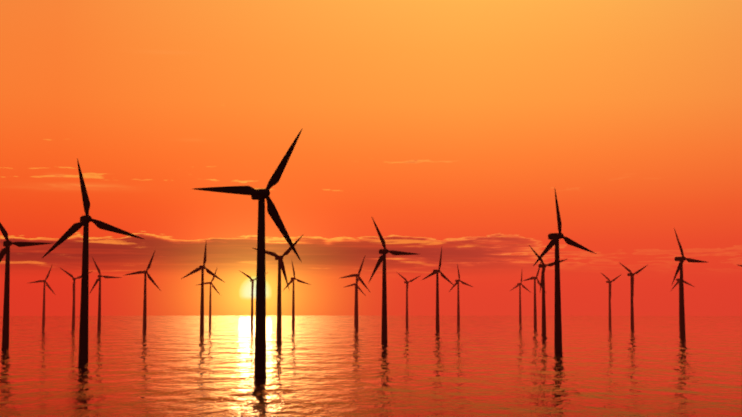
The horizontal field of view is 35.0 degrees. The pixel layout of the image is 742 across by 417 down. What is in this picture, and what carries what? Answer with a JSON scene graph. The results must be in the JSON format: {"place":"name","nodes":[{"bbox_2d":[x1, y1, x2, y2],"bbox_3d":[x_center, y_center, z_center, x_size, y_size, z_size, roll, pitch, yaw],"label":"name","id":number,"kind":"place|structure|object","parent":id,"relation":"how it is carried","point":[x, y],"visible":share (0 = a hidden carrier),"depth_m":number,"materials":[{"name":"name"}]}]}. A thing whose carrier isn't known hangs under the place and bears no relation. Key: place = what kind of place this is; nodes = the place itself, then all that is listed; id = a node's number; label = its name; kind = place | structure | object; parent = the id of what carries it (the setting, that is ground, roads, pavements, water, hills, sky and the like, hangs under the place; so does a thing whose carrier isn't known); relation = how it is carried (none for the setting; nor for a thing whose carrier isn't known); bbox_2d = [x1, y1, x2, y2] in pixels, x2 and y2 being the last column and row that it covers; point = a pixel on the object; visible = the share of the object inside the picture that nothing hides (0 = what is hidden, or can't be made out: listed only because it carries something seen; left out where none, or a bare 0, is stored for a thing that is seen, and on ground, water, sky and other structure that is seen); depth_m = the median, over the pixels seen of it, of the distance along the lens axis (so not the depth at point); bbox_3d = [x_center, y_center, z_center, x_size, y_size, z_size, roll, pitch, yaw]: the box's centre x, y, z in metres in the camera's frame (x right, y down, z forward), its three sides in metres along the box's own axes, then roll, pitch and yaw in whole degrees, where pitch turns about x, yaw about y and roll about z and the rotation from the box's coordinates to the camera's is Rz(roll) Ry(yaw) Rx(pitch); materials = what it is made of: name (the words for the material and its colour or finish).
{"place":"outdoors","nodes":[
{"label":"outdoors","id":0,"kind":"place"},
{"bbox_2d":[0,315,741,416],"bbox_3d":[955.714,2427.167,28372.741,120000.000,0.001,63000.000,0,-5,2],"label":"sea","id":1,"kind":"structure","parent":0,"point":[415,366],"depth_m":725.86,"materials":[{"name":"liquid"}]},
{"bbox_2d":[0,223,51,344],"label":"wind turbine","id":2,"kind":"object","parent":1,"relation":"on","point":[7,243],"visible":0.94,"depth_m":1161.67,"materials":[{"name":"grey paint"}]},
{"bbox_2d":[30,266,55,322],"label":"wind turbine","id":3,"kind":"object","parent":1,"relation":"on","point":[43,312],"visible":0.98,"depth_m":2814.01,"materials":[{"name":"grey paint"}]},
{"bbox_2d":[59,267,91,323],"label":"wind turbine","id":4,"kind":"object","parent":1,"relation":"on","point":[73,306],"visible":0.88,"depth_m":2604.97,"materials":[{"name":"grey paint"}]},
{"bbox_2d":[42,159,143,359],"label":"wind turbine","id":5,"kind":"object","parent":1,"relation":"on","point":[86,219],"visible":0.98,"depth_m":841.40,"materials":[{"name":"grey paint"}]},
{"bbox_2d":[89,257,121,325],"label":"wind turbine","id":6,"kind":"object","parent":1,"relation":"on","point":[99,300],"visible":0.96,"depth_m":2377.57,"materials":[{"name":"grey paint"}]},
{"bbox_2d":[123,251,160,327],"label":"wind turbine","id":7,"kind":"object","parent":1,"relation":"on","point":[144,272],"visible":0.98,"depth_m":2102.30,"materials":[{"name":"grey paint"}]},
{"bbox_2d":[181,244,223,330],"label":"wind turbine","id":8,"kind":"object","parent":1,"relation":"on","point":[202,267],"visible":0.96,"depth_m":1847.23,"materials":[{"name":"grey paint"}]},
{"bbox_2d":[198,269,219,321],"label":"wind turbine","id":9,"kind":"object","parent":1,"relation":"on","point":[210,283],"visible":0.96,"depth_m":3026.88,"materials":[{"name":"grey paint"}]},
{"bbox_2d":[194,129,301,374],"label":"wind turbine","id":10,"kind":"object","parent":1,"relation":"on","point":[260,195],"visible":1,"depth_m":652.74,"materials":[{"name":"grey paint"}]},
{"bbox_2d":[239,270,267,323],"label":"wind turbine","id":11,"kind":"object","parent":1,"relation":"on","point":[252,287],"visible":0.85,"depth_m":2741.56,"materials":[{"name":"grey paint"}]},
{"bbox_2d":[253,235,302,336],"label":"wind turbine","id":12,"kind":"object","parent":1,"relation":"on","point":[281,266],"visible":0.9,"depth_m":1495.75,"materials":[{"name":"grey paint"}]},
{"bbox_2d":[283,262,309,324],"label":"wind turbine","id":13,"kind":"object","parent":1,"relation":"on","point":[293,300],"visible":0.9,"depth_m":2580.29,"materials":[{"name":"grey paint"}]},
{"bbox_2d":[345,273,365,320],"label":"wind turbine","id":14,"kind":"object","parent":1,"relation":"on","point":[353,284],"visible":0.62,"depth_m":3214.01,"materials":[{"name":"grey paint"}]},
{"bbox_2d":[341,256,370,326],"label":"wind turbine","id":15,"kind":"object","parent":1,"relation":"on","point":[356,298],"visible":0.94,"depth_m":2307.33,"materials":[{"name":"grey paint"}]},
{"bbox_2d":[368,218,417,339],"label":"wind turbine","id":16,"kind":"object","parent":1,"relation":"on","point":[384,251],"visible":0.94,"depth_m":1327.24,"materials":[{"name":"grey paint"}]},
{"bbox_2d":[398,273,420,321],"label":"wind turbine","id":17,"kind":"object","parent":1,"relation":"on","point":[406,281],"visible":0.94,"depth_m":2945.86,"materials":[{"name":"grey paint"}]},
{"bbox_2d":[422,248,455,328],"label":"wind turbine","id":18,"kind":"object","parent":1,"relation":"on","point":[436,272],"visible":1,"depth_m":2045.16,"materials":[{"name":"grey paint"}]},
{"bbox_2d":[449,263,472,322],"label":"wind turbine","id":19,"kind":"object","parent":1,"relation":"on","point":[458,302],"visible":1,"depth_m":2780.50,"materials":[{"name":"grey paint"}]},
{"bbox_2d":[510,273,529,320],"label":"wind turbine","id":20,"kind":"object","parent":1,"relation":"on","point":[523,286],"visible":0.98,"depth_m":3175.34,"materials":[{"name":"grey paint"}]},
{"bbox_2d":[523,262,546,324],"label":"wind turbine","id":21,"kind":"object","parent":1,"relation":"on","point":[535,309],"visible":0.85,"depth_m":2515.81,"materials":[{"name":"grey paint"}]},
{"bbox_2d":[529,245,566,331],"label":"wind turbine","id":22,"kind":"object","parent":1,"relation":"on","point":[543,266],"visible":0.96,"depth_m":1783.65,"materials":[{"name":"grey paint"}]},
{"bbox_2d":[533,190,595,349],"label":"wind turbine","id":23,"kind":"object","parent":1,"relation":"on","point":[554,238],"visible":1,"depth_m":1040.98,"materials":[{"name":"grey paint"}]},
{"bbox_2d":[601,273,621,322],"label":"wind turbine","id":24,"kind":"object","parent":1,"relation":"on","point":[609,281],"visible":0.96,"depth_m":2904.60,"materials":[{"name":"grey paint"}]},
{"bbox_2d":[619,262,648,326],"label":"wind turbine","id":25,"kind":"object","parent":1,"relation":"on","point":[630,274],"visible":0.98,"depth_m":2262.14,"materials":[{"name":"grey paint"}]},
{"bbox_2d":[672,262,693,323],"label":"wind turbine","id":26,"kind":"object","parent":1,"relation":"on","point":[678,280],"visible":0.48,"depth_m":2674.66,"materials":[{"name":"grey paint"}]},
{"bbox_2d":[672,229,706,335],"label":"wind turbine","id":27,"kind":"object","parent":1,"relation":"on","point":[682,259],"visible":1,"depth_m":1526.24,"materials":[{"name":"grey paint"}]},
{"bbox_2d":[0,0,741,315],"label":"sky","id":28,"kind":"structure","parent":0,"point":[455,127],"materials":[{"name":"orange"}]}
]}

